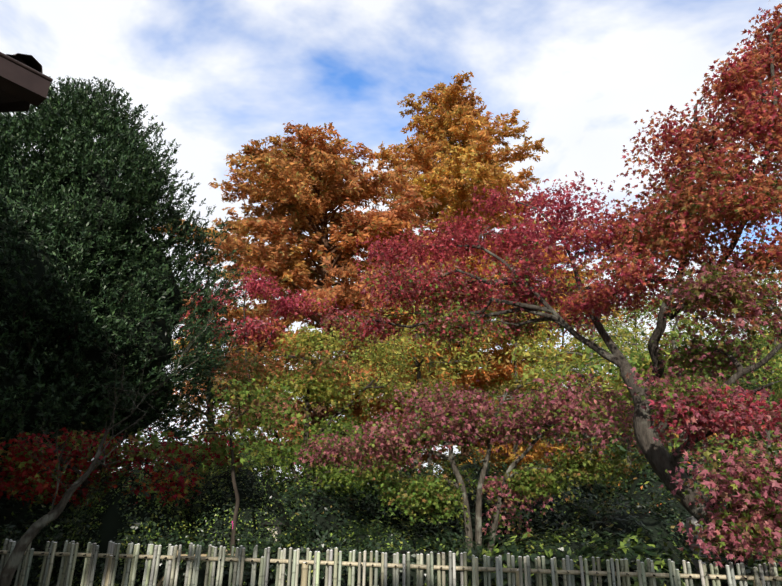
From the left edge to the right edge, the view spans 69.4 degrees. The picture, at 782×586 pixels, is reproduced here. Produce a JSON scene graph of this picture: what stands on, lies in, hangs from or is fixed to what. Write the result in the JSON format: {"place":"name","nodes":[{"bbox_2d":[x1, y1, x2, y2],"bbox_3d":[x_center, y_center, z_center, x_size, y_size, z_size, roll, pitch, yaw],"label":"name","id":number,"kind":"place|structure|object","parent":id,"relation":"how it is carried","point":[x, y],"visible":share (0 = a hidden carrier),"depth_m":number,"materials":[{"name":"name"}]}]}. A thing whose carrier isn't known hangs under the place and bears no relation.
{"place":"outdoors","nodes":[
{"label":"outdoors","id":0,"kind":"place"},
{"bbox_2d":[0,52,52,112],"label":"building roof","id":1,"kind":"structure","parent":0,"point":[25,81],"depth_m":2.94,"materials":[{"name":"brown wood"}]},
{"bbox_2d":[0,0,781,481],"label":"sky","id":2,"kind":"structure","parent":0,"point":[220,76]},
{"bbox_2d":[438,328,781,477],"bbox_3d":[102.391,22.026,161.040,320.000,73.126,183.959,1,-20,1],"label":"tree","id":3,"kind":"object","parent":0,"point":[700,443],"depth_m":91.33,"materials":[{"name":"plant"}]},
{"label":"ground","id":4,"kind":"structure","parent":0,"visible":0},
{"bbox_2d":[0,246,220,585],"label":"bare tree","id":5,"kind":"object","parent":4,"relation":"on","point":[17,554],"visible":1,"depth_m":5.20,"materials":[{"name":"brown plant"}]},
{"bbox_2d":[0,422,249,518],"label":"red maple tree","id":6,"kind":"object","parent":4,"relation":"on","point":[37,478],"visible":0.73,"depth_m":6.41,"materials":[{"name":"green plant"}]},
{"bbox_2d":[0,76,251,499],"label":"evergreen tree","id":7,"kind":"object","parent":4,"relation":"on","point":[85,259],"visible":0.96,"depth_m":8.89,"materials":[{"name":"green plant"}]},
{"bbox_2d":[156,549,234,585],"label":"tree support stakes","id":8,"kind":"object","parent":4,"relation":"on","point":[160,583],"visible":0.19,"depth_m":5.47,"materials":[{"name":"brown wood"}]},
{"bbox_2d":[117,375,309,553],"bbox_3d":[-1.862,2.288,5.808,1.823,2.970,1.208,1,-20,1],"label":"young tree","id":9,"kind":"object","parent":4,"relation":"on","point":[243,393],"visible":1,"depth_m":6.03,"materials":[{"name":"green plant"}]},
{"bbox_2d":[162,338,285,472],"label":"tree","id":10,"kind":"object","parent":4,"relation":"on","point":[197,410],"visible":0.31,"depth_m":13.07,"materials":[{"name":"green plant"}]},
{"bbox_2d":[174,343,274,464],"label":"tree","id":11,"kind":"object","parent":4,"relation":"on","point":[222,412],"visible":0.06,"depth_m":28.75,"materials":[{"name":"green plant"}]},
{"bbox_2d":[177,265,337,469],"bbox_3d":[-4.162,3.107,16.167,4.943,8.290,2.814,1,-20,1],"label":"maple tree","id":12,"kind":"object","parent":4,"relation":"on","point":[260,333],"visible":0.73,"depth_m":17.20,"materials":[{"name":"red plant"}]},
{"bbox_2d":[259,517,284,547],"bbox_3d":[-1.442,3.287,6.430,0.339,1.415,0.339,7,-20,-15],"label":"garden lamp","id":13,"kind":"object","parent":4,"relation":"on","point":[275,527],"visible":0.12,"depth_m":6.51,"materials":[{"name":"grey"}]},
{"bbox_2d":[185,317,453,505],"bbox_3d":[-1.325,3.121,11.480,5.267,5.217,3.757,1,-20,1],"label":"green maple","id":14,"kind":"object","parent":4,"relation":"on","point":[309,385],"visible":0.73,"depth_m":11.48,"materials":[{"name":"green plant"}]},
{"bbox_2d":[153,121,519,476],"bbox_3d":[-3.387,1.427,24.889,16.851,17.366,17.553,1,-20,1],"label":"metasequoia tree","id":15,"kind":"object","parent":4,"relation":"on","point":[285,178],"visible":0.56,"depth_m":23.53,"materials":[{"name":"orange plant"}]},
{"bbox_2d":[0,539,781,585],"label":"bamboo fence","id":16,"kind":"object","parent":4,"relation":"on","point":[69,554],"visible":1,"depth_m":4.86,"materials":[{"name":"beige wood"}]},
{"bbox_2d":[0,424,781,585],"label":"hedge shrubs","id":17,"kind":"object","parent":4,"relation":"on","point":[639,519],"visible":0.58,"depth_m":6.53,"materials":[{"name":"green plant"}]},
{"bbox_2d":[350,300,510,472],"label":"tree","id":18,"kind":"object","parent":4,"relation":"on","point":[413,356],"visible":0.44,"depth_m":17.98,"materials":[{"name":"green plant"}]},
{"bbox_2d":[378,278,495,474],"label":"tree","id":19,"kind":"object","parent":4,"relation":"on","point":[454,365],"visible":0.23,"depth_m":21.14,"materials":[{"name":"green plant"}]},
{"bbox_2d":[294,373,684,555],"bbox_3d":[1.121,2.794,7.687,5.018,3.374,3.172,1,-20,1],"label":"maple tree","id":20,"kind":"object","parent":4,"relation":"on","point":[454,416],"visible":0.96,"depth_m":7.77,"materials":[{"name":"pink plant"}]},
{"bbox_2d":[448,305,576,465],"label":"tree","id":21,"kind":"object","parent":4,"relation":"on","point":[498,383],"visible":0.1,"depth_m":25.19,"materials":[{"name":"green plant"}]},
{"bbox_2d":[309,71,716,475],"bbox_3d":[4.491,-0.529,30.954,18.910,25.403,17.665,1,-20,1],"label":"metasequoia tree","id":22,"kind":"object","parent":4,"relation":"on","point":[448,185],"visible":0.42,"depth_m":29.27,"materials":[{"name":"orange plant"}]},
{"bbox_2d":[448,300,586,478],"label":"tree","id":23,"kind":"object","parent":4,"relation":"on","point":[515,387],"visible":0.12,"depth_m":22.55,"materials":[{"name":"green plant"}]},
{"bbox_2d":[320,3,781,572],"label":"maple tree","id":24,"kind":"object","parent":4,"relation":"on","point":[750,521],"visible":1,"depth_m":6.24,"materials":[{"name":"red plant"}]},
{"bbox_2d":[537,265,643,459],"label":"tree","id":25,"kind":"object","parent":4,"relation":"on","point":[586,278],"depth_m":33.13,"materials":[{"name":"green plant"}]},
{"bbox_2d":[485,278,757,459],"bbox_3d":[6.709,3.733,17.780,7.376,8.613,4.822,1,-20,1],"label":"tree","id":26,"kind":"object","parent":4,"relation":"on","point":[547,357],"visible":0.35,"depth_m":17.81,"materials":[{"name":"green plant"}]},
{"bbox_2d":[570,271,687,465],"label":"tree","id":27,"kind":"object","parent":4,"relation":"on","point":[628,316],"visible":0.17,"depth_m":30.49,"materials":[{"name":"green plant"}]},
{"bbox_2d":[517,319,755,452],"bbox_3d":[9.176,4.650,19.778,8.635,8.266,3.725,3,-20,-6],"label":"tree","id":28,"kind":"object","parent":4,"relation":"on","point":[630,335],"visible":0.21,"depth_m":20.72,"materials":[{"name":"green plant"}]},
{"bbox_2d":[541,298,781,460],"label":"tree","id":29,"kind":"object","parent":4,"relation":"on","point":[673,332],"visible":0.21,"depth_m":14.96,"materials":[{"name":"green plant"}]},
{"bbox_2d":[625,269,768,463],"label":"tree","id":30,"kind":"object","parent":4,"relation":"on","point":[710,328],"visible":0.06,"depth_m":30.57,"materials":[{"name":"green plant"}]},
{"bbox_2d":[686,516,708,582],"bbox_3d":[3.333,3.178,6.016,0.120,1.500,0.120,9,-21,-21],"label":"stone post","id":31,"kind":"object","parent":4,"relation":"on","point":[693,520],"visible":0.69,"depth_m":6.15,"materials":[{"name":"grey stone"}]},
{"bbox_2d":[670,265,781,454],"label":"tree","id":32,"kind":"object","parent":4,"relation":"on","point":[777,374],"visible":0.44,"depth_m":26.29,"materials":[{"name":"green plant"}]}
]}

